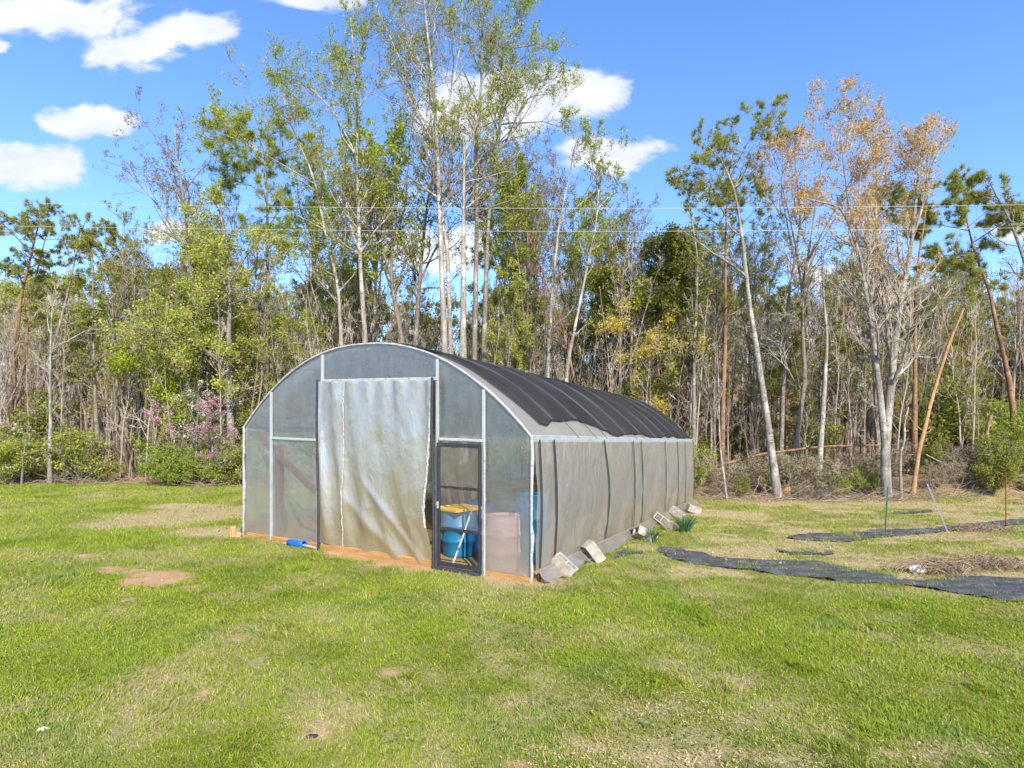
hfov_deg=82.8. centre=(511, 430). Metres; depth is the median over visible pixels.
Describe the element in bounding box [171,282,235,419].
background tree
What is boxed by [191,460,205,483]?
shrub
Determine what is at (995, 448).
bramble
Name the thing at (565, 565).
concrete block
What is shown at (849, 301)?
tall tree
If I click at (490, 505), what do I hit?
plastic barrel
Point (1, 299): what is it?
background tree
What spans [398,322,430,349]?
background tree
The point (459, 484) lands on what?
lumber stake
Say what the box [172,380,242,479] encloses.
dogwood tree
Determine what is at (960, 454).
bramble
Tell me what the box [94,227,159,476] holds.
background tree
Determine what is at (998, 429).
shrub
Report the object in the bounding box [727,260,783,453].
tall tree
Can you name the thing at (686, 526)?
daffodil clump
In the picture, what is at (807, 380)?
background tree
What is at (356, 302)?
tall tree
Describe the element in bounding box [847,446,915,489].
bramble
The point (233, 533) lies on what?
wood chock
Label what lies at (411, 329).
background tree
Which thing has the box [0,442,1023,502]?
fallen twigs
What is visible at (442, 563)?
screen door
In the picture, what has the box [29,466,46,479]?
shrub
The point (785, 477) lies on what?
bramble
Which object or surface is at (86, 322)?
bare tree
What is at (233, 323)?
background tree
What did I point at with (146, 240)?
tall tree
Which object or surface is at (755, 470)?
bramble
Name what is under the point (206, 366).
tall tree
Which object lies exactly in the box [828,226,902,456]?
tall tree
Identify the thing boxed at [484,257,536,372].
background tree
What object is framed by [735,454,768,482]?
bramble
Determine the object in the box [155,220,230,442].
tall tree
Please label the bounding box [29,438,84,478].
shrub
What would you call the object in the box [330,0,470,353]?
poplar tree
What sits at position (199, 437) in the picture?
shrub
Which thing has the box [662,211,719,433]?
tall tree
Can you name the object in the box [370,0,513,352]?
poplar tree
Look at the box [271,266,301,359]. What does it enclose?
background tree
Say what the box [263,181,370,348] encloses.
tall tree
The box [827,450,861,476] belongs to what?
bramble
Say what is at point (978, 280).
background pine
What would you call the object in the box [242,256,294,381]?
background tree
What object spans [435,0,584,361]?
poplar tree
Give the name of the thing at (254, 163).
pine tree
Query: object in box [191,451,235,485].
shrub
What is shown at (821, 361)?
background pine
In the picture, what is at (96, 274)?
background tree
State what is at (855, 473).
shrub
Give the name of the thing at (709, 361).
background tree
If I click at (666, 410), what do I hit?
shrub
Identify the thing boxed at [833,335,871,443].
background tree
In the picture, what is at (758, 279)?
tall tree
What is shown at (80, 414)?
woodland
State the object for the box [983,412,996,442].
snapped tree
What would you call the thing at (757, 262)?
tall tree
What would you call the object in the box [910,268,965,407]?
tall tree
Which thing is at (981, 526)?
weed heap
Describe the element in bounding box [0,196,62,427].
pine tree
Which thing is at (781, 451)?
fallen log
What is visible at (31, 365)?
background tree
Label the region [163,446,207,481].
shrub
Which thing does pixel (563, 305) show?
background tree
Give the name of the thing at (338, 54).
poplar tree
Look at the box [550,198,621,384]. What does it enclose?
tall tree
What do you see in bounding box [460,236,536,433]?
background pine
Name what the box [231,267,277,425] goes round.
background tree
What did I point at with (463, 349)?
poplar tree
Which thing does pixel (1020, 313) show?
background tree
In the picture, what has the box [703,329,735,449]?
background tree
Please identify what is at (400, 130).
forked tree
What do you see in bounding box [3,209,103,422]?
pine tree
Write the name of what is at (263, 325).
background tree
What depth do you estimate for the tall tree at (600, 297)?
32.62 m
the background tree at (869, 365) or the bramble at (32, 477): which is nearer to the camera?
the bramble at (32, 477)
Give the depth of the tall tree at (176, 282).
30.96 m
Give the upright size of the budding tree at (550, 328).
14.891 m
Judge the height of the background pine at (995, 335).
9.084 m
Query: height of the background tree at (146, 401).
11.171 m
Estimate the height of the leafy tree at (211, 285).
12.860 m
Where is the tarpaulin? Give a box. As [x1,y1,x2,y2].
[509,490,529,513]
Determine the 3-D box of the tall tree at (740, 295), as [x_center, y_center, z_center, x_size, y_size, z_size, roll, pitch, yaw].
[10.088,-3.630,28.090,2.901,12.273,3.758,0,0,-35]
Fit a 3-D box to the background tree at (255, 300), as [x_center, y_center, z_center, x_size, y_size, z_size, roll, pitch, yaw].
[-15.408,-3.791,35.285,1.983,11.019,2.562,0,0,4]
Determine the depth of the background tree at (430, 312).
44.02 m
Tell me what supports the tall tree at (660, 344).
on the ground at (172, 576)
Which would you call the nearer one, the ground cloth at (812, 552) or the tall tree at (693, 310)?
the ground cloth at (812, 552)
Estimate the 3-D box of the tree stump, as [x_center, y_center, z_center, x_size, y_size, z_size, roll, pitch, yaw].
[10.508,2.260,22.366,0.496,0.593,0.480,0,0,0]
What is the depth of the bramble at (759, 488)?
23.48 m
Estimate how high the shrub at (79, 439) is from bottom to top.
2.828 m
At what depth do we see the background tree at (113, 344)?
38.77 m
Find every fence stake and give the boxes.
[884,487,887,536]
[927,484,947,531]
[1005,472,1006,525]
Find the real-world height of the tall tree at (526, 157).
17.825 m
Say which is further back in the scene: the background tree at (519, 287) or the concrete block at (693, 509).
the background tree at (519, 287)
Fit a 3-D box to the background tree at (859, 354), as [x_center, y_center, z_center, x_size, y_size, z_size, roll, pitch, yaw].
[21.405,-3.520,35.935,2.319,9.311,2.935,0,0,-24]
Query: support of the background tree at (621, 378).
on the ground at (172, 576)
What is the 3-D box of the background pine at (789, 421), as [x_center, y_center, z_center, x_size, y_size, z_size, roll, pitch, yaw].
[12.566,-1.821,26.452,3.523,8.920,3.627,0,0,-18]
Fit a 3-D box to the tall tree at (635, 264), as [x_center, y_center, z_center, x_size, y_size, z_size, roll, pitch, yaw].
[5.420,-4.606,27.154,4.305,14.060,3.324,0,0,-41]
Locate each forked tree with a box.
[339,108,434,343]
[392,124,487,345]
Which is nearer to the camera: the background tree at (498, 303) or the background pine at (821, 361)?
the background pine at (821, 361)
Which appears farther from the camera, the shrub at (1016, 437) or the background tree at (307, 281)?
the background tree at (307, 281)
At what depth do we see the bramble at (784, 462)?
22.65 m
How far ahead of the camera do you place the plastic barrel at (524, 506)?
9.55 m
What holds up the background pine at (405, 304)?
on the ground at (172, 576)
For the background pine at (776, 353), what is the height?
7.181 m
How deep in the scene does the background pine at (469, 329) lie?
32.73 m
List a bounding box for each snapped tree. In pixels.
[899,407,908,498]
[908,308,964,493]
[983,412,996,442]
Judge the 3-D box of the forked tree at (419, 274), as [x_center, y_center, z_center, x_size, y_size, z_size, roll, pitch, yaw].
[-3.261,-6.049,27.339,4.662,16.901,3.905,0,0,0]
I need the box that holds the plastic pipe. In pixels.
[452,511,471,562]
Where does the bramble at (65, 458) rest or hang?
on the ground at (172, 576)
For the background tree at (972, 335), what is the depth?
30.24 m
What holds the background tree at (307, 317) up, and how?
on the ground at (172, 576)
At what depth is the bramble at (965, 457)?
22.92 m
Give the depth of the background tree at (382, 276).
41.25 m
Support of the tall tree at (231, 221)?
on the ground at (172, 576)
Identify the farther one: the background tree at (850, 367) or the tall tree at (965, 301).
the background tree at (850, 367)
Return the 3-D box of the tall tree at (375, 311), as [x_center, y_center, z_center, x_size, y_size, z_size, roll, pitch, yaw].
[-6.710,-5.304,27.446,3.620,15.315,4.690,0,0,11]
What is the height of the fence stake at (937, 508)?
1.333 m
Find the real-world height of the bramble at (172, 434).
2.401 m
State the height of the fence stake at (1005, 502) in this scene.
1.621 m
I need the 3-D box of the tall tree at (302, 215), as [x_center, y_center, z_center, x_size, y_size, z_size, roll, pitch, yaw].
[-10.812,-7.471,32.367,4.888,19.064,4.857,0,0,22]
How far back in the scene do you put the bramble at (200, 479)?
23.27 m
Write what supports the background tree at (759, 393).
on the ground at (172, 576)
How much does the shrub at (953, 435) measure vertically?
4.439 m
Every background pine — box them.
[150,264,191,444]
[217,254,274,414]
[391,284,432,349]
[458,323,493,361]
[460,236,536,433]
[579,249,635,389]
[628,268,692,408]
[633,292,688,408]
[665,304,701,422]
[665,326,717,432]
[742,293,843,462]
[757,312,818,462]
[759,330,794,422]
[777,320,815,416]
[790,349,816,411]
[800,316,861,467]
[808,301,873,451]
[870,338,935,469]
[932,305,993,405]
[938,269,1017,400]
[979,295,1023,406]
[980,305,1013,374]
[996,264,1023,400]
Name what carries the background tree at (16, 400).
on the ground at (172, 576)
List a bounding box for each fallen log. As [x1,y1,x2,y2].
[708,442,893,468]
[926,454,973,478]
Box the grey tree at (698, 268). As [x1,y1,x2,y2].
[657,174,737,489]
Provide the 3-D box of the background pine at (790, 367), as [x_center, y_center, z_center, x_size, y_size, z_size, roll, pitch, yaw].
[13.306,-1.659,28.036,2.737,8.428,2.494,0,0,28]
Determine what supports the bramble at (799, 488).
on the ground at (172, 576)
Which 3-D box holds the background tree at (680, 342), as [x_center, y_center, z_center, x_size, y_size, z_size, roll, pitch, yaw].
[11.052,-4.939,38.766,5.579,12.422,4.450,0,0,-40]
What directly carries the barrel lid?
on the plastic barrel at (451, 540)
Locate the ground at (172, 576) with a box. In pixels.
[0,368,1023,767]
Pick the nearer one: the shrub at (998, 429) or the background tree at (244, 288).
the shrub at (998, 429)
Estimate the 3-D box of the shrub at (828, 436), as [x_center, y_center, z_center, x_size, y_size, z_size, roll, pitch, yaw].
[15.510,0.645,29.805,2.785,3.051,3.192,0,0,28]
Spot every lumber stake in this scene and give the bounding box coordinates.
[435,496,435,564]
[442,475,451,504]
[454,465,464,503]
[471,453,477,498]
[486,473,487,498]
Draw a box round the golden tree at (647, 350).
[590,297,710,415]
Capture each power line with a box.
[35,226,981,230]
[36,203,980,207]
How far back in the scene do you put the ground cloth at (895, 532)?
13.73 m
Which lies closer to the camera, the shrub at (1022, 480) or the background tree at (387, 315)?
the shrub at (1022, 480)
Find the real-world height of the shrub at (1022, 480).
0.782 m
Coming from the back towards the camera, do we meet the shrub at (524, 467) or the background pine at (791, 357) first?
the background pine at (791, 357)
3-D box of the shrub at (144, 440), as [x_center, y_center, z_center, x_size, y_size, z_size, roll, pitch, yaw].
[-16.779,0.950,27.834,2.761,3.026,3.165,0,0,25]
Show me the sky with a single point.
(69, 69)
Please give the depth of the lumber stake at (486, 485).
11.28 m
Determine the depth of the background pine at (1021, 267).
36.12 m
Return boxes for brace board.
[255,431,316,493]
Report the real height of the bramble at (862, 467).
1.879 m
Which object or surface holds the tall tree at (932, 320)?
on the ground at (172, 576)
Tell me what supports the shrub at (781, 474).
on the ground at (172, 576)
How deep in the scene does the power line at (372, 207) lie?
20.30 m
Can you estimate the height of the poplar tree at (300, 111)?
19.202 m
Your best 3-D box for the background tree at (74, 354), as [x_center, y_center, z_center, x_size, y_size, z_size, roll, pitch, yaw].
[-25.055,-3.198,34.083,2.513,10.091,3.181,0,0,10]
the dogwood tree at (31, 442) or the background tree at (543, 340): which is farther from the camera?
the background tree at (543, 340)
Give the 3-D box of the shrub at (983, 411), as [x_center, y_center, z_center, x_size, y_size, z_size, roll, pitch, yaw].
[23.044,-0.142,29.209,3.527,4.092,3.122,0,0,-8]
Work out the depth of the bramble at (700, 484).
21.60 m
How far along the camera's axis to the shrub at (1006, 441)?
22.98 m
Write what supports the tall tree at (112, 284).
on the ground at (172, 576)
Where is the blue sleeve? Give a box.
[283,539,316,548]
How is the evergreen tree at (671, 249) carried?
on the ground at (172, 576)
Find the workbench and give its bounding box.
[450,476,536,511]
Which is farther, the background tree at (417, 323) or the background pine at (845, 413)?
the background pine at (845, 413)
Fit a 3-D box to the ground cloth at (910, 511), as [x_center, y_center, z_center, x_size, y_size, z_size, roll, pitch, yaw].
[12.448,2.518,18.083,2.129,0.064,0.433,0,0,-27]
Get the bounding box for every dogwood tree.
[1,423,80,484]
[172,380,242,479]
[787,353,873,462]
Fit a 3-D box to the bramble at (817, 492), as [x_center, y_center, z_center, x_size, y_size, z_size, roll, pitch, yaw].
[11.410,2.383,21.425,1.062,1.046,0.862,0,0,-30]
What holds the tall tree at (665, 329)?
on the ground at (172, 576)
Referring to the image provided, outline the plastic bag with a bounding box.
[908,565,925,573]
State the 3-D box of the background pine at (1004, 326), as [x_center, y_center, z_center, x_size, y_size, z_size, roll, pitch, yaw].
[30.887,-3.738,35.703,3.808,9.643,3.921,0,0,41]
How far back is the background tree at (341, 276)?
37.28 m
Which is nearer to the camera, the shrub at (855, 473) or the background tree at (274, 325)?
the shrub at (855, 473)
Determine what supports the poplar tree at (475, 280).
on the ground at (172, 576)
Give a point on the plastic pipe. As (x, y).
(462, 537)
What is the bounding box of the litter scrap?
[305,734,317,738]
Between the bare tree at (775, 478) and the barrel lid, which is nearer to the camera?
the barrel lid
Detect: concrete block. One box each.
[552,552,578,576]
[581,539,605,562]
[628,525,646,538]
[645,534,657,542]
[653,512,668,525]
[664,521,677,529]
[668,506,685,518]
[685,503,701,513]
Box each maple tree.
[739,106,831,467]
[787,72,958,497]
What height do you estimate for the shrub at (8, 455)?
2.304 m
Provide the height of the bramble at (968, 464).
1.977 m
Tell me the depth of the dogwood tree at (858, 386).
27.58 m
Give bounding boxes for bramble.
[0,438,46,484]
[1,416,70,476]
[34,433,117,481]
[38,462,93,482]
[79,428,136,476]
[132,467,144,476]
[145,427,223,479]
[187,430,242,484]
[193,472,208,483]
[521,467,535,477]
[692,434,709,492]
[693,446,719,492]
[699,452,752,494]
[704,471,717,484]
[728,465,766,491]
[734,446,798,492]
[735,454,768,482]
[739,467,771,493]
[763,452,829,491]
[778,461,820,495]
[780,448,837,495]
[787,479,813,498]
[792,451,857,497]
[808,481,834,499]
[825,443,868,470]
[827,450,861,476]
[834,446,898,486]
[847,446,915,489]
[873,431,929,466]
[876,438,926,472]
[913,456,960,487]
[929,454,975,483]
[938,436,983,470]
[939,445,974,470]
[942,451,970,470]
[946,440,979,472]
[964,429,1019,449]
[970,442,1023,465]
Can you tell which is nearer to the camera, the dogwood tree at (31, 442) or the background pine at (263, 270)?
the dogwood tree at (31, 442)
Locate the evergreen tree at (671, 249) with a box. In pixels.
[583,219,714,406]
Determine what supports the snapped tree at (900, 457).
on the ground at (172, 576)
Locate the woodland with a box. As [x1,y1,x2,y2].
[0,244,1023,488]
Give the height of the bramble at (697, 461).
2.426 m
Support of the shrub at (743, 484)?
on the ground at (172, 576)
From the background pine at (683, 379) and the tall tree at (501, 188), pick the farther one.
the background pine at (683, 379)
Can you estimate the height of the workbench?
0.880 m
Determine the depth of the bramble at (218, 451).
22.26 m
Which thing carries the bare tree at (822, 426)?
on the ground at (172, 576)
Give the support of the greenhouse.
on the ground at (172, 576)
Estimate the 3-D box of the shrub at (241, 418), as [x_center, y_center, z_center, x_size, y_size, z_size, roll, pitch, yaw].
[-12.019,0.411,25.988,3.622,4.202,3.206,0,0,-17]
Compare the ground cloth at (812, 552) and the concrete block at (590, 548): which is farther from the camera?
the ground cloth at (812, 552)
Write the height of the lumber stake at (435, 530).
1.103 m
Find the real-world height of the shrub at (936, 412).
4.961 m
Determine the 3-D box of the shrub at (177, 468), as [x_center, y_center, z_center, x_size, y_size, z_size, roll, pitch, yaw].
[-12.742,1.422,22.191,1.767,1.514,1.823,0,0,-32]
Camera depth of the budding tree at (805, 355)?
23.40 m
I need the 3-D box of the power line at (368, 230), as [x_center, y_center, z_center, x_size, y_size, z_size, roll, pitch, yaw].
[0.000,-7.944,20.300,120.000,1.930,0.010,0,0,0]
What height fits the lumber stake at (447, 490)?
1.192 m
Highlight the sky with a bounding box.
[0,0,1023,372]
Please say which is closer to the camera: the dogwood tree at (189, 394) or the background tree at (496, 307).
the dogwood tree at (189, 394)
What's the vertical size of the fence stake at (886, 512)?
1.351 m
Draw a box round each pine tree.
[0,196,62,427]
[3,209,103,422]
[31,211,120,415]
[194,97,323,397]
[663,92,799,487]
[863,177,957,474]
[902,163,1023,431]
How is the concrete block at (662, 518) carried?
on the ground at (172, 576)
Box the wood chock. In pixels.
[229,526,240,537]
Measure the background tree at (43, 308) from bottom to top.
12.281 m
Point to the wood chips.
(692, 764)
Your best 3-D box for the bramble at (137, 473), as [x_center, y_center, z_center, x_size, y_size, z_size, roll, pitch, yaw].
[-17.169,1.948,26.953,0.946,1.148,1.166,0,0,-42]
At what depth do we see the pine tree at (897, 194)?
24.00 m
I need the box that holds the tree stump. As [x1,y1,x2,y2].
[781,483,790,496]
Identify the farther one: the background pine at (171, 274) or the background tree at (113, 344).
the background tree at (113, 344)
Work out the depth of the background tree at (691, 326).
31.62 m
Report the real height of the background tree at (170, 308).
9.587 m
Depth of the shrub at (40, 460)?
23.67 m
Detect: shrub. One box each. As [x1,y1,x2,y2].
[0,387,67,456]
[0,433,30,477]
[0,433,43,483]
[18,439,64,482]
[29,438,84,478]
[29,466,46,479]
[37,420,119,482]
[93,461,127,481]
[123,423,193,474]
[128,437,194,484]
[151,450,203,486]
[158,408,235,446]
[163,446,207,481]
[168,416,224,459]
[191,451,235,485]
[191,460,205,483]
[197,395,265,453]
[214,439,242,480]
[216,442,242,485]
[221,463,242,483]
[521,433,529,465]
[521,444,535,476]
[658,403,671,418]
[675,422,713,465]
[693,442,718,478]
[694,461,717,493]
[701,398,766,473]
[731,471,751,496]
[757,469,789,490]
[762,417,847,469]
[803,417,843,454]
[820,470,853,497]
[843,468,880,493]
[874,369,984,452]
[899,440,936,469]
[900,374,993,453]
[915,438,956,473]
[966,409,1023,451]
[968,435,1023,494]
[969,394,1000,423]
[976,393,1023,423]
[976,395,1023,432]
[977,425,1023,482]
[981,434,1023,473]
[1015,477,1023,489]
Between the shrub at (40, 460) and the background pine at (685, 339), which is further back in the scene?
the background pine at (685, 339)
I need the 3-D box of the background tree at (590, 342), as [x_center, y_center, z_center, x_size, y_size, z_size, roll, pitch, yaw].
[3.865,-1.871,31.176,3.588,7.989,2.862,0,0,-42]
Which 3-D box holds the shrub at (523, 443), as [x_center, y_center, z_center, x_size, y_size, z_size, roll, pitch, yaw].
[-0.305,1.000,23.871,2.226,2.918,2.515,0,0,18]
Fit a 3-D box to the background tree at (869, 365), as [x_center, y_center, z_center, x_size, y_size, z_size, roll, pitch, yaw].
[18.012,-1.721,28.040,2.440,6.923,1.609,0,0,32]
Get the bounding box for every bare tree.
[29,278,130,482]
[61,239,147,480]
[92,85,241,439]
[684,100,790,498]
[711,342,727,497]
[800,91,909,473]
[814,251,843,495]
[976,173,1023,356]
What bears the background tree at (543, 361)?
on the ground at (172, 576)
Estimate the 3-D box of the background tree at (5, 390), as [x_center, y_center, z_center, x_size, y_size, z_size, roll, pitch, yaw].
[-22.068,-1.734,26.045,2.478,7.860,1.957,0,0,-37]
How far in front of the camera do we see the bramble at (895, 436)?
25.00 m
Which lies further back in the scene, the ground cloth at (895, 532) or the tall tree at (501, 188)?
the tall tree at (501, 188)
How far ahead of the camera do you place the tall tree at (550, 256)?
32.45 m
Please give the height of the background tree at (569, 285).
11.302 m
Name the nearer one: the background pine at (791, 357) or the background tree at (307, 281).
the background tree at (307, 281)
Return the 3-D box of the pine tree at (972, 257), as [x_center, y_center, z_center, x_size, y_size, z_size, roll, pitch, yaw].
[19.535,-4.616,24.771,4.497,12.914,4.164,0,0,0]
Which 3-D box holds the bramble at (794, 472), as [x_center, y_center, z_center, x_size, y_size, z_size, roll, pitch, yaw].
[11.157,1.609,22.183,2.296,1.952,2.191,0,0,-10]
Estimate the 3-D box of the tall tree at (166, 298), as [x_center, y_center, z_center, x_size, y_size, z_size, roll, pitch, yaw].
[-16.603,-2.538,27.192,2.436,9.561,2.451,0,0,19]
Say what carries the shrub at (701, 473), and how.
on the ground at (172, 576)
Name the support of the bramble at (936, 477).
on the ground at (172, 576)
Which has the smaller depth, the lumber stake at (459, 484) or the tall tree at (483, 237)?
the lumber stake at (459, 484)
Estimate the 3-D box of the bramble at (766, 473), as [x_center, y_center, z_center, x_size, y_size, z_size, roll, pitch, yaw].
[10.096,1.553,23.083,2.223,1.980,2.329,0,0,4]
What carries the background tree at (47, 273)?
on the ground at (172, 576)
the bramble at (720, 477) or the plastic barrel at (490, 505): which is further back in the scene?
the bramble at (720, 477)
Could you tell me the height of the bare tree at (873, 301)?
16.735 m
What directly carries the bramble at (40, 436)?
on the ground at (172, 576)
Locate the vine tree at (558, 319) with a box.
[505,183,576,384]
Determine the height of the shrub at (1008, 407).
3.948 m
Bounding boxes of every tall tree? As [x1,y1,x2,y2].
[78,213,146,465]
[97,200,172,465]
[113,250,183,448]
[119,273,190,456]
[147,165,256,429]
[150,245,205,411]
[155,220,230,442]
[174,220,237,430]
[225,210,294,406]
[259,124,342,357]
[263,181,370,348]
[296,106,416,343]
[323,152,403,342]
[333,169,426,342]
[452,172,548,463]
[460,120,552,367]
[470,150,567,455]
[479,139,584,457]
[501,174,576,373]
[503,166,567,369]
[537,202,593,383]
[547,187,640,384]
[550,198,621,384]
[563,218,635,390]
[580,183,674,395]
[595,226,660,387]
[637,234,695,413]
[641,288,679,401]
[651,300,692,419]
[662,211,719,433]
[686,241,762,483]
[690,230,771,409]
[700,252,765,428]
[716,213,802,460]
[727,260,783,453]
[731,216,788,461]
[785,247,860,422]
[818,214,903,458]
[819,253,881,454]
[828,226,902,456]
[836,245,907,393]
[907,266,964,401]
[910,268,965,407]
[930,232,991,389]
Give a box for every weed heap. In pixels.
[883,555,985,576]
[924,551,1023,574]
[925,521,1020,534]
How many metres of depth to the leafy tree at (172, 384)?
25.53 m
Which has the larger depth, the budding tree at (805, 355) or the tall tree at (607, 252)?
the tall tree at (607, 252)
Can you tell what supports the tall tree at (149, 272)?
on the ground at (172, 576)
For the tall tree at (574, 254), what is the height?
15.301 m
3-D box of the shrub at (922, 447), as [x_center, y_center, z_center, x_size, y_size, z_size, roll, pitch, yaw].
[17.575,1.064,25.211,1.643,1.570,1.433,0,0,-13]
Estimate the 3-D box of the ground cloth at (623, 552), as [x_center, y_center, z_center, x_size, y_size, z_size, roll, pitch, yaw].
[2.002,2.239,10.625,1.036,0.050,0.414,0,0,-42]
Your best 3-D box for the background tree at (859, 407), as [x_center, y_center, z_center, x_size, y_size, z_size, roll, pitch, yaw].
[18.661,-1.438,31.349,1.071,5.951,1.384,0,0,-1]
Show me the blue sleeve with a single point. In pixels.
(298, 543)
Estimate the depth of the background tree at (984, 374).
27.68 m
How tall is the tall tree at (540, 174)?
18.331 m
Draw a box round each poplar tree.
[175,36,387,345]
[257,0,439,342]
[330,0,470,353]
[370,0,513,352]
[408,0,560,359]
[424,0,544,357]
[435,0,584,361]
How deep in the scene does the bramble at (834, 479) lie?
21.73 m
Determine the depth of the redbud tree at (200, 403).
21.67 m
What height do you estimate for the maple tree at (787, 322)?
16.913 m
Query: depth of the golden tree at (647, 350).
22.94 m
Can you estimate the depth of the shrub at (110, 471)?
23.98 m
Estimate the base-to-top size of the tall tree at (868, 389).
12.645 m
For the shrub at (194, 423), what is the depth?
29.70 m
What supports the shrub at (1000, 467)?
on the ground at (172, 576)
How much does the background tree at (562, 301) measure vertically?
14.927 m
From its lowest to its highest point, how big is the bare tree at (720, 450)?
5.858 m
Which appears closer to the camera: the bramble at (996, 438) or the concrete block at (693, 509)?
the concrete block at (693, 509)
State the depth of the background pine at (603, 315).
32.39 m
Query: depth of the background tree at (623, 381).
27.30 m
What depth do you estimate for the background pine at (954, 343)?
27.07 m
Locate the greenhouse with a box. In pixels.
[239,342,699,583]
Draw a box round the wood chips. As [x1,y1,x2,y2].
[303,475,1023,767]
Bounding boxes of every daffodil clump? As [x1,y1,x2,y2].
[644,527,664,542]
[672,514,699,532]
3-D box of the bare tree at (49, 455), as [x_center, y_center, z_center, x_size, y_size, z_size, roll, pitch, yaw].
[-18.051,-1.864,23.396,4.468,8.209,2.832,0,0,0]
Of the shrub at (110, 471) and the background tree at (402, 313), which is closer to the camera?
the shrub at (110, 471)
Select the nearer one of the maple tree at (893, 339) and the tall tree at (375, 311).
the maple tree at (893, 339)
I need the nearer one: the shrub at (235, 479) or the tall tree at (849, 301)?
the shrub at (235, 479)
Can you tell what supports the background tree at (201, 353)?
on the ground at (172, 576)
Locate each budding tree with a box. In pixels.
[524,116,617,377]
[564,115,636,381]
[751,129,884,464]
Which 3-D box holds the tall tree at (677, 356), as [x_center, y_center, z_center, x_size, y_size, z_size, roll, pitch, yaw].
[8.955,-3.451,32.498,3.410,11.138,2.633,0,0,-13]
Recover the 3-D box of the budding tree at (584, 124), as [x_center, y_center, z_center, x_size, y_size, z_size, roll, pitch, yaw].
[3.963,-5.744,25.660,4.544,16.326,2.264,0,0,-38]
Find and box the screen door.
[436,442,480,571]
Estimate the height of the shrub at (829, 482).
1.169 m
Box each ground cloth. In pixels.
[612,549,642,558]
[657,546,1023,600]
[777,548,833,555]
[789,519,1023,541]
[893,509,932,513]
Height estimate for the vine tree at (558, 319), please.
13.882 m
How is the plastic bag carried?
on the ground at (172, 576)
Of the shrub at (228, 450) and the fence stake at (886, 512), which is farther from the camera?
the shrub at (228, 450)
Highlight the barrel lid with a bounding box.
[441,503,481,512]
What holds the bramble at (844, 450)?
on the ground at (172, 576)
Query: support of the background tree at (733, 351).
on the ground at (172, 576)
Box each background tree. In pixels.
[0,269,80,392]
[0,278,100,411]
[0,293,10,347]
[0,299,41,420]
[0,308,44,429]
[4,296,73,414]
[5,245,85,413]
[9,307,47,415]
[61,293,88,430]
[79,231,161,464]
[90,258,185,437]
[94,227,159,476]
[95,264,124,441]
[98,332,154,472]
[114,255,161,466]
[150,287,183,445]
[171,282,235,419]
[180,247,217,412]
[212,252,238,423]
[231,247,272,395]
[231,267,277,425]
[241,279,263,359]
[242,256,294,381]
[248,288,303,389]
[250,267,292,400]
[253,302,330,371]
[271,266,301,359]
[287,265,333,347]
[296,253,318,323]
[313,236,383,344]
[338,302,391,343]
[346,226,397,335]
[384,283,410,342]
[396,276,431,343]
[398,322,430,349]
[401,267,440,348]
[402,269,439,346]
[427,294,447,349]
[457,327,497,358]
[479,261,513,363]
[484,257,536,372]
[488,286,509,357]
[530,249,594,375]
[536,292,558,372]
[544,279,588,382]
[549,263,583,368]
[555,243,585,378]
[556,328,611,387]
[582,261,651,384]
[591,234,674,394]
[616,339,645,397]
[652,271,703,419]
[678,299,697,376]
[701,282,718,451]
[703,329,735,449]
[720,285,746,429]
[727,311,741,371]
[739,345,762,399]
[745,335,775,460]
[788,334,824,462]
[832,308,871,415]
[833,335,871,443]
[849,352,866,456]
[857,323,912,400]
[947,285,997,386]
[947,339,994,412]
[995,276,1023,371]
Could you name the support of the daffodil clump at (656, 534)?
on the ground at (172, 576)
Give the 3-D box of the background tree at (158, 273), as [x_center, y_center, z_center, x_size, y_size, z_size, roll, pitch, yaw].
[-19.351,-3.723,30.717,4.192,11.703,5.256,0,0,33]
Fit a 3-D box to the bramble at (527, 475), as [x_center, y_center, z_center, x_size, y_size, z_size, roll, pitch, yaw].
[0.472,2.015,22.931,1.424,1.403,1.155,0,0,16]
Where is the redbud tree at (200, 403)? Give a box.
[141,390,240,483]
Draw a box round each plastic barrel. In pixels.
[442,511,476,557]
[464,499,494,550]
[486,512,520,571]
[518,492,537,564]
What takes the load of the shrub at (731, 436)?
on the ground at (172, 576)
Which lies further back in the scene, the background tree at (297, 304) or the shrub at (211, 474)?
the background tree at (297, 304)
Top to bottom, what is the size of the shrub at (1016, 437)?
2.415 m
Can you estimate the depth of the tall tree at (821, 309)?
30.13 m
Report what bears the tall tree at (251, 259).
on the ground at (172, 576)
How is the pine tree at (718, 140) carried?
on the ground at (172, 576)
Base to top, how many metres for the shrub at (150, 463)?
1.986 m
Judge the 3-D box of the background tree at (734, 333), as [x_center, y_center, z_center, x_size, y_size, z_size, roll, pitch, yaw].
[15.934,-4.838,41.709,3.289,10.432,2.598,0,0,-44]
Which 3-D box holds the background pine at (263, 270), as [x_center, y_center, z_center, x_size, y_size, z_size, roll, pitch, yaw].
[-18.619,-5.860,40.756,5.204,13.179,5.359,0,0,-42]
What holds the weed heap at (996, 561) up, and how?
on the ground at (172, 576)
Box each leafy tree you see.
[93,178,305,449]
[100,296,260,450]

